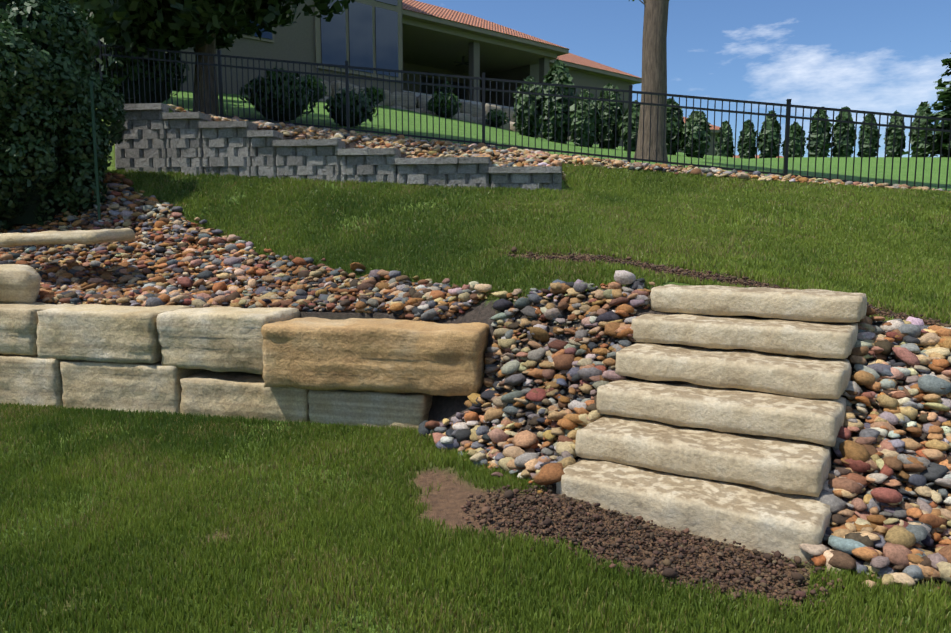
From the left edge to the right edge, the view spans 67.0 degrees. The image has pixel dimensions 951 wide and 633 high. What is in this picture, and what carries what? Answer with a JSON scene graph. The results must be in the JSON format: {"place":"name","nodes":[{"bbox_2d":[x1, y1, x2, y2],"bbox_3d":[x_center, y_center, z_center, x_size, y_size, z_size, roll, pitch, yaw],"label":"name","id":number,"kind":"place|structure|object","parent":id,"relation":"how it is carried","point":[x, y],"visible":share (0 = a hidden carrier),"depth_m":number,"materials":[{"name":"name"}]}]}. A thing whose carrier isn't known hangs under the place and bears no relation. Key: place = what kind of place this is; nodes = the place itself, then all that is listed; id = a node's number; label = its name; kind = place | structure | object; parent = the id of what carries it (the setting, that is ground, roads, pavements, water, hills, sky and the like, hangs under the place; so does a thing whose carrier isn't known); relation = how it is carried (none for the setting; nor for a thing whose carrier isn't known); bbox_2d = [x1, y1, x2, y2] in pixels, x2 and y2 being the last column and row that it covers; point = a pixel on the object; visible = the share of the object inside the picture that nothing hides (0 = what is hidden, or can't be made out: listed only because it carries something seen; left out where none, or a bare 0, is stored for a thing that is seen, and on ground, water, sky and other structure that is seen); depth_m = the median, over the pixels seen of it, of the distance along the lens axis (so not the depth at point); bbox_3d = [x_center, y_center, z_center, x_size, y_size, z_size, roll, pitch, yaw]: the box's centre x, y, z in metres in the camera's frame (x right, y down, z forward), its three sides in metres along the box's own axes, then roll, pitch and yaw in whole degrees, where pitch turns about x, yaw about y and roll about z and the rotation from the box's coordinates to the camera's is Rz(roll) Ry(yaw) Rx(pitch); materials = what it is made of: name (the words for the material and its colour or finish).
{"place":"outdoors","nodes":[
{"label":"outdoors","id":0,"kind":"place"},
{"bbox_2d":[0,402,500,476],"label":"lawn","id":1,"kind":"structure","parent":0,"point":[32,424],"depth_m":4.89,"materials":[{"name":"green plant"}]},
{"bbox_2d":[0,465,950,632],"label":"lawn","id":2,"kind":"structure","parent":0,"point":[156,524],"depth_m":3.05,"materials":[{"name":"green plant"}]},
{"bbox_2d":[0,90,950,632],"bbox_3d":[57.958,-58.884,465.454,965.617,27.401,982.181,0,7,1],"label":"ground","id":3,"kind":"structure","parent":0,"point":[446,502],"depth_m":4.82,"materials":[{"name":"green plant"}]},
{"bbox_2d":[0,353,67,407],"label":"limestone block","id":4,"kind":"structure","parent":3,"relation":"on","point":[29,379],"depth_m":6.04,"materials":[{"name":"beige stone"}]},
{"bbox_2d":[0,302,74,355],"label":"limestone block","id":5,"kind":"structure","parent":4,"relation":"on","point":[18,326],"depth_m":6.03,"materials":[{"name":"beige stone"}]},
{"bbox_2d":[0,264,40,303],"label":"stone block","id":6,"kind":"structure","parent":5,"relation":"on","point":[19,283],"depth_m":6.36,"materials":[{"name":"beige stone"}]},
{"bbox_2d":[0,0,126,231],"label":"juniper shrub","id":7,"kind":"object","parent":3,"relation":"on","point":[47,71],"visible":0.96,"depth_m":9.14,"materials":[{"name":"green plant"}]},
{"bbox_2d":[89,81,100,221],"bbox_3d":[-4.864,-2.038,9.211,0.048,1.900,0.036,0,7,1],"label":"post","id":8,"kind":"object","parent":3,"relation":"on","point":[91,84],"visible":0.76,"depth_m":9.19,"materials":[{"name":"green"}]},
{"bbox_2d":[81,0,172,83],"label":"hedge shrub","id":9,"kind":"object","parent":3,"relation":"on","point":[135,33],"visible":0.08,"depth_m":13.68,"materials":[{"name":"green plant"}]},
{"bbox_2d":[60,360,208,414],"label":"limestone block","id":10,"kind":"structure","parent":3,"relation":"on","point":[127,387],"depth_m":5.87,"materials":[{"name":"beige stone"}]},
{"bbox_2d":[36,304,192,363],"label":"limestone block","id":11,"kind":"structure","parent":10,"relation":"on","point":[107,333],"depth_m":5.87,"materials":[{"name":"beige stone"}]},
{"bbox_2d":[91,35,189,103],"bbox_3d":[-6.779,-4.787,14.279,2.107,1.392,2.154,0,7,1],"label":"shade shrub","id":12,"kind":"object","parent":3,"relation":"on","point":[119,77],"visible":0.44,"depth_m":13.80,"materials":[{"name":"green plant"}]},
{"bbox_2d":[69,0,354,114],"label":"maple tree","id":13,"kind":"object","parent":3,"relation":"on","point":[206,26],"visible":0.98,"depth_m":13.19,"materials":[{"name":"green plant"}]},
{"bbox_2d":[180,370,309,421],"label":"limestone block","id":14,"kind":"structure","parent":3,"relation":"on","point":[234,394],"depth_m":5.65,"materials":[{"name":"beige stone"}]},
{"bbox_2d":[156,306,299,373],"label":"limestone block","id":15,"kind":"structure","parent":14,"relation":"on","point":[221,339],"depth_m":5.66,"materials":[{"name":"beige stone"}]},
{"bbox_2d":[0,172,519,374],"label":"river rock","id":16,"kind":"object","parent":3,"relation":"on","point":[163,267],"visible":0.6,"depth_m":7.54,"materials":[{"name":"multicoloured stone"}]},
{"bbox_2d":[0,228,134,247],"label":"limestone ledge","id":17,"kind":"object","parent":16,"relation":"on","point":[88,237],"visible":1,"depth_m":7.36,"materials":[{"name":"beige stone"}]},
{"bbox_2d":[31,189,515,366],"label":"river pebbles","id":18,"kind":"object","parent":3,"relation":"on","point":[333,310],"depth_m":6.59,"materials":[{"name":"stone"}]},
{"bbox_2d":[239,66,317,121],"bbox_3d":[-4.120,-4.598,14.914,1.450,1.090,1.866,0,7,1],"label":"shade shrub","id":19,"kind":"object","parent":3,"relation":"on","point":[280,96],"visible":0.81,"depth_m":14.49,"materials":[{"name":"green plant"}]},
{"bbox_2d":[297,75,326,99],"bbox_3d":[-6.107,-8.569,26.874,1.316,1.015,1.175,-4,8,-28],"label":"garden bush","id":20,"kind":"object","parent":3,"relation":"on","point":[314,83],"visible":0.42,"depth_m":26.57,"materials":[{"name":"green plant"}]},
{"bbox_2d":[321,80,331,96],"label":"patio boulder","id":21,"kind":"object","parent":3,"relation":"on","point":[326,83],"visible":0.12,"depth_m":28.99,"materials":[{"name":"stone"}]},
{"bbox_2d":[115,103,561,190],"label":"retaining wall","id":22,"kind":"structure","parent":3,"relation":"on","point":[156,137],"depth_m":10.56,"materials":[{"name":"grey concrete"}]},
{"bbox_2d":[331,80,360,97],"bbox_3d":[-5.577,-9.318,30.162,1.111,0.967,1.452,2,3,37],"label":"patio boulder","id":23,"kind":"object","parent":3,"relation":"on","point":[338,85],"visible":0.17,"depth_m":29.52,"materials":[{"name":"stone"}]},
{"bbox_2d":[323,87,376,126],"bbox_3d":[-2.682,-4.553,15.663,1.182,0.845,1.162,0,7,1],"label":"shade shrub","id":24,"kind":"object","parent":3,"relation":"on","point":[356,106],"visible":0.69,"depth_m":15.27,"materials":[{"name":"green plant"}]},
{"bbox_2d":[307,389,432,429],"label":"limestone block","id":25,"kind":"structure","parent":3,"relation":"on","point":[362,408],"depth_m":5.42,"materials":[{"name":"grey stone"}]},
{"bbox_2d":[261,317,488,395],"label":"limestone block","id":26,"kind":"structure","parent":25,"relation":"on","point":[387,355],"depth_m":5.28,"materials":[{"name":"brown stone"}]},
{"bbox_2d":[358,86,384,103],"bbox_3d":[-4.149,-8.851,28.855,1.099,0.760,1.116,0,7,1],"label":"garden bush","id":27,"kind":"object","parent":3,"relation":"on","point":[374,93],"visible":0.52,"depth_m":28.53,"materials":[{"name":"green plant"}]},
{"bbox_2d":[361,87,392,105],"bbox_3d":[-4.378,-9.419,31.064,1.612,0.838,0.902,-2,10,-30],"label":"patio boulder","id":28,"kind":"object","parent":3,"relation":"on","point":[386,100],"visible":0.19,"depth_m":30.93,"materials":[{"name":"stone"}]},
{"bbox_2d":[391,105,406,109],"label":"patio boulder","id":29,"kind":"object","parent":3,"relation":"on","point":[400,107],"visible":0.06,"depth_m":30.58,"materials":[{"name":"stone"}]},
{"bbox_2d":[391,91,416,108],"bbox_3d":[-3.368,-9.547,32.166,1.433,0.981,0.973,-8,7,-30],"label":"patio boulder","id":30,"kind":"object","parent":3,"relation":"on","point":[405,99],"visible":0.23,"depth_m":31.80,"materials":[{"name":"stone"}]},
{"bbox_2d":[175,0,641,146],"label":"house","id":31,"kind":"structure","parent":3,"relation":"on","point":[411,35],"depth_m":33.92,"materials":[{"name":"grey paint"}]},
{"bbox_2d":[407,108,428,113],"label":"patio boulder","id":32,"kind":"object","parent":3,"relation":"on","point":[423,110],"visible":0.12,"depth_m":31.04,"materials":[{"name":"stone"}]},
{"bbox_2d":[416,95,431,110],"bbox_3d":[-2.196,-9.652,32.904,1.392,0.863,0.917,-9,6,-35],"label":"patio boulder","id":33,"kind":"object","parent":3,"relation":"on","point":[423,101],"visible":0.25,"depth_m":32.33,"materials":[{"name":"stone"}]},
{"bbox_2d":[427,91,461,117],"bbox_3d":[-1.374,-9.175,31.258,1.568,1.092,1.559,0,7,1],"label":"garden bush","id":34,"kind":"object","parent":3,"relation":"on","point":[448,104],"visible":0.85,"depth_m":30.75,"materials":[{"name":"green plant"}]},
{"bbox_2d":[435,81,454,94],"bbox_3d":[-1.465,-10.901,34.276,0.954,0.685,0.862,0,7,1],"label":"garden bush","id":35,"kind":"object","parent":3,"relation":"on","point":[442,89],"visible":0.71,"depth_m":34.09,"materials":[{"name":"green plant"}]},
{"bbox_2d":[450,113,474,122],"bbox_3d":[-0.825,-8.863,33.036,1.375,0.971,1.061,-6,9,-38],"label":"patio boulder","id":36,"kind":"object","parent":3,"relation":"on","point":[461,117],"visible":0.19,"depth_m":32.69,"materials":[{"name":"stone"}]},
{"bbox_2d":[460,101,481,117],"bbox_3d":[-0.328,-9.819,34.418,1.376,0.834,0.920,1,7,-38],"label":"patio boulder","id":37,"kind":"object","parent":3,"relation":"on","point":[473,109],"visible":0.46,"depth_m":34.04,"materials":[{"name":"stone"}]},
{"bbox_2d":[474,117,488,125],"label":"patio boulder","id":38,"kind":"object","parent":3,"relation":"on","point":[479,120],"visible":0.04,"depth_m":33.42,"materials":[{"name":"stone"}]},
{"bbox_2d":[481,103,501,117],"bbox_3d":[0.617,-9.926,35.314,1.254,0.880,1.066,-1,1,-43],"label":"patio boulder","id":39,"kind":"object","parent":3,"relation":"on","point":[487,107],"visible":0.25,"depth_m":34.72,"materials":[{"name":"stone"}]},
{"bbox_2d":[486,109,510,127],"bbox_3d":[1.023,-9.209,33.319,1.088,0.884,1.157,-4,8,-27],"label":"garden bush","id":40,"kind":"object","parent":3,"relation":"on","point":[493,118],"visible":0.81,"depth_m":33.03,"materials":[{"name":"green plant"}]},
{"bbox_2d":[497,120,508,129],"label":"patio boulder","id":41,"kind":"object","parent":3,"relation":"on","point":[506,126],"visible":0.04,"depth_m":34.57,"materials":[{"name":"stone"}]},
{"bbox_2d":[501,108,516,121],"bbox_3d":[1.571,-10.030,36.269,1.560,0.963,0.980,-7,14,-38],"label":"patio boulder","id":42,"kind":"object","parent":3,"relation":"on","point":[506,110],"visible":0.15,"depth_m":35.82,"materials":[{"name":"stone"}]},
{"bbox_2d":[510,121,518,131],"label":"patio boulder","id":43,"kind":"object","parent":3,"relation":"on","point":[512,127],"visible":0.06,"depth_m":34.98,"materials":[{"name":"stone"}]},
{"bbox_2d":[95,39,950,190],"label":"metal picket fence","id":44,"kind":"object","parent":3,"relation":"on","point":[788,105],"visible":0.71,"depth_m":12.07,"materials":[{"name":"black metal"}]},
{"bbox_2d":[103,163,950,251],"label":"lawn","id":45,"kind":"structure","parent":3,"relation":"on","point":[602,198],"depth_m":9.27,"materials":[{"name":"green plant"}]},
{"bbox_2d":[512,76,541,137],"bbox_3d":[2.244,-8.274,28.626,1.539,2.560,1.558,0,7,1],"label":"garden conifer","id":46,"kind":"object","parent":3,"relation":"on","point":[525,111],"visible":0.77,"depth_m":28.25,"materials":[{"name":"green plant"}]},
{"bbox_2d":[538,59,577,143],"bbox_3d":[3.108,-8.035,27.169,1.590,3.269,1.557,-5,9,-37],"label":"garden conifer","id":47,"kind":"object","parent":3,"relation":"on","point":[558,73],"visible":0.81,"depth_m":26.75,"materials":[{"name":"green plant"}]},
{"bbox_2d":[167,104,950,191],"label":"river rock bed","id":48,"kind":"object","parent":3,"relation":"on","point":[526,157],"visible":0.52,"depth_m":11.38,"materials":[{"name":"multicoloured gravel"}]},
{"bbox_2d":[569,89,603,147],"bbox_3d":[3.986,-7.145,26.271,1.214,2.256,1.358,-3,7,-21],"label":"garden conifer","id":49,"kind":"object","parent":3,"relation":"on","point":[585,121],"visible":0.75,"depth_m":25.91,"materials":[{"name":"green plant"}]},
{"bbox_2d":[255,216,950,325],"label":"lawn","id":50,"kind":"structure","parent":3,"relation":"on","point":[922,285],"depth_m":6.62,"materials":[{"name":"green plant"}]},
{"bbox_2d":[596,83,624,148],"bbox_3d":[5.134,-7.632,27.718,1.491,2.674,1.462,0,7,1],"label":"garden conifer","id":51,"kind":"object","parent":3,"relation":"on","point":[612,119],"visible":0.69,"depth_m":27.26,"materials":[{"name":"green plant"}]},
{"bbox_2d":[617,100,639,151],"bbox_3d":[5.899,-6.992,26.724,1.326,2.084,1.281,0,7,1],"label":"garden conifer","id":52,"kind":"object","parent":3,"relation":"on","point":[633,130],"visible":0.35,"depth_m":26.41,"materials":[{"name":"green plant"}]},
{"bbox_2d":[628,0,668,160],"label":"shade tree","id":53,"kind":"object","parent":3,"relation":"on","point":[654,57],"visible":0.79,"depth_m":16.14,"materials":[{"name":"brown plant"}]},
{"bbox_2d":[391,278,950,587],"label":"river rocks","id":54,"kind":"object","parent":3,"relation":"on","point":[849,478],"depth_m":4.34,"materials":[{"name":"stone"}]},
{"bbox_2d":[389,270,950,581],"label":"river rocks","id":55,"kind":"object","parent":54,"relation":"on","point":[863,542],"depth_m":4.19,"materials":[{"name":"multicoloured stone"}]},
{"bbox_2d":[666,97,684,154],"bbox_3d":[7.422,-7.240,27.670,1.368,2.368,1.321,0,7,1],"label":"garden conifer","id":56,"kind":"object","parent":3,"relation":"on","point":[674,129],"visible":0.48,"depth_m":27.26,"materials":[{"name":"green plant"}]},
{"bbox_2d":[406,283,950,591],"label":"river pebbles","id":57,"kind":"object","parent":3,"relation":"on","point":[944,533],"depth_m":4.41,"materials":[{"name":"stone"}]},
{"bbox_2d":[556,458,831,562],"bbox_3d":[1.109,0.977,3.737,1.327,0.264,0.539,5,8,32],"label":"stone step","id":58,"kind":"object","parent":3,"relation":"on","point":[749,517],"visible":0.65,"depth_m":3.51,"materials":[{"name":"beige stone"}]},
{"bbox_2d":[575,415,832,496],"bbox_3d":[1.241,0.732,3.974,1.295,0.190,0.540,4,8,32],"label":"stone step","id":59,"kind":"object","parent":58,"relation":"on","point":[786,466],"visible":0.83,"depth_m":3.76,"materials":[{"name":"beige stone"}]},
{"bbox_2d":[596,379,845,445],"bbox_3d":[1.412,0.520,4.202,1.321,0.190,0.538,4,7,32],"label":"stone step","id":60,"kind":"object","parent":59,"relation":"on","point":[751,412],"visible":0.88,"depth_m":3.97,"materials":[{"name":"beige stone"}]},
{"bbox_2d":[615,343,851,398],"bbox_3d":[1.564,0.313,4.439,1.329,0.191,0.536,4,8,32],"label":"stone step","id":61,"kind":"object","parent":60,"relation":"on","point":[800,376],"visible":0.85,"depth_m":4.21,"materials":[{"name":"beige stone"}]},
{"bbox_2d":[631,313,857,358],"bbox_3d":[1.726,0.101,4.674,1.332,0.200,0.534,4,8,32],"label":"stone step","id":62,"kind":"object","parent":61,"relation":"on","point":[836,340],"visible":0.96,"depth_m":4.44,"materials":[{"name":"beige stone"}]},
{"bbox_2d":[650,284,866,321],"bbox_3d":[1.888,-0.099,4.857,1.328,0.197,0.479,4,8,32],"label":"stone step","id":63,"kind":"object","parent":62,"relation":"on","point":[813,305],"visible":1,"depth_m":4.64,"materials":[{"name":"beige stone"}]},
{"bbox_2d":[679,110,711,157],"bbox_3d":[8.316,-6.839,27.181,1.314,2.009,1.309,0,7,1],"label":"garden conifer","id":64,"kind":"object","parent":3,"relation":"on","point":[703,125],"visible":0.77,"depth_m":26.87,"materials":[{"name":"green plant"}]},
{"bbox_2d":[678,117,719,155],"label":"distant house","id":65,"kind":"structure","parent":3,"relation":"on","point":[710,149],"depth_m":60.07,"materials":[{"name":"paint"}]},
{"bbox_2d":[460,246,950,613],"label":"soil clods","id":66,"kind":"object","parent":3,"relation":"on","point":[672,574],"visible":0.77,"depth_m":3.39,"materials":[{"name":"brown soil"}]},
{"bbox_2d":[714,120,733,156],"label":"arborvitae","id":67,"kind":"object","parent":3,"relation":"on","point":[724,140],"visible":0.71,"depth_m":44.46,"materials":[{"name":"green plant"}]},
{"bbox_2d":[737,119,756,158],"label":"arborvitae","id":68,"kind":"object","parent":3,"relation":"on","point":[746,135],"visible":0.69,"depth_m":44.04,"materials":[{"name":"green plant"}]},
{"bbox_2d":[733,155,783,157],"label":"neighbour house stucco","id":69,"kind":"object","parent":3,"relation":"on","point":[736,156],"depth_m":75.49,"materials":[{"name":"paint"}]},
{"bbox_2d":[756,110,781,157],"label":"arborvitae","id":70,"kind":"object","parent":3,"relation":"on","point":[768,137],"visible":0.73,"depth_m":43.57,"materials":[{"name":"green plant"}]},
{"bbox_2d":[781,121,805,157],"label":"arborvitae","id":71,"kind":"object","parent":3,"relation":"on","point":[798,134],"visible":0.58,"depth_m":43.13,"materials":[{"name":"green plant"}]},
{"bbox_2d":[806,109,831,156],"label":"arborvitae","id":72,"kind":"object","parent":3,"relation":"on","point":[813,135],"visible":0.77,"depth_m":42.69,"materials":[{"name":"green plant"}]},
{"bbox_2d":[830,106,856,156],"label":"arborvitae","id":73,"kind":"object","parent":3,"relation":"on","point":[843,140],"visible":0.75,"depth_m":42.26,"materials":[{"name":"green plant"}]},
{"bbox_2d":[857,114,881,156],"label":"arborvitae","id":74,"kind":"object","parent":3,"relation":"on","point":[866,142],"visible":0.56,"depth_m":41.90,"materials":[{"name":"green plant"}]},
{"bbox_2d":[884,110,905,156],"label":"arborvitae","id":75,"kind":"object","parent":3,"relation":"on","point":[890,137],"visible":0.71,"depth_m":41.53,"materials":[{"name":"green plant"}]},
{"bbox_2d":[908,101,932,156],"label":"arborvitae","id":76,"kind":"object","parent":3,"relation":"on","point":[920,112],"visible":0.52,"depth_m":41.11,"materials":[{"name":"green plant"}]},
{"bbox_2d":[902,41,950,156],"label":"spruce","id":77,"kind":"object","parent":3,"relation":"on","point":[944,96],"visible":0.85,"depth_m":38.68,"materials":[{"name":"green plant"}]},
{"bbox_2d":[941,152,950,156],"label":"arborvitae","id":78,"kind":"object","parent":3,"relation":"on","point":[944,155],"visible":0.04,"depth_m":40.88,"materials":[{"name":"green plant"}]},
{"bbox_2d":[415,0,950,156],"label":"sky","id":79,"kind":"structure","parent":0,"point":[885,56],"materials":[{"name":"blue"}]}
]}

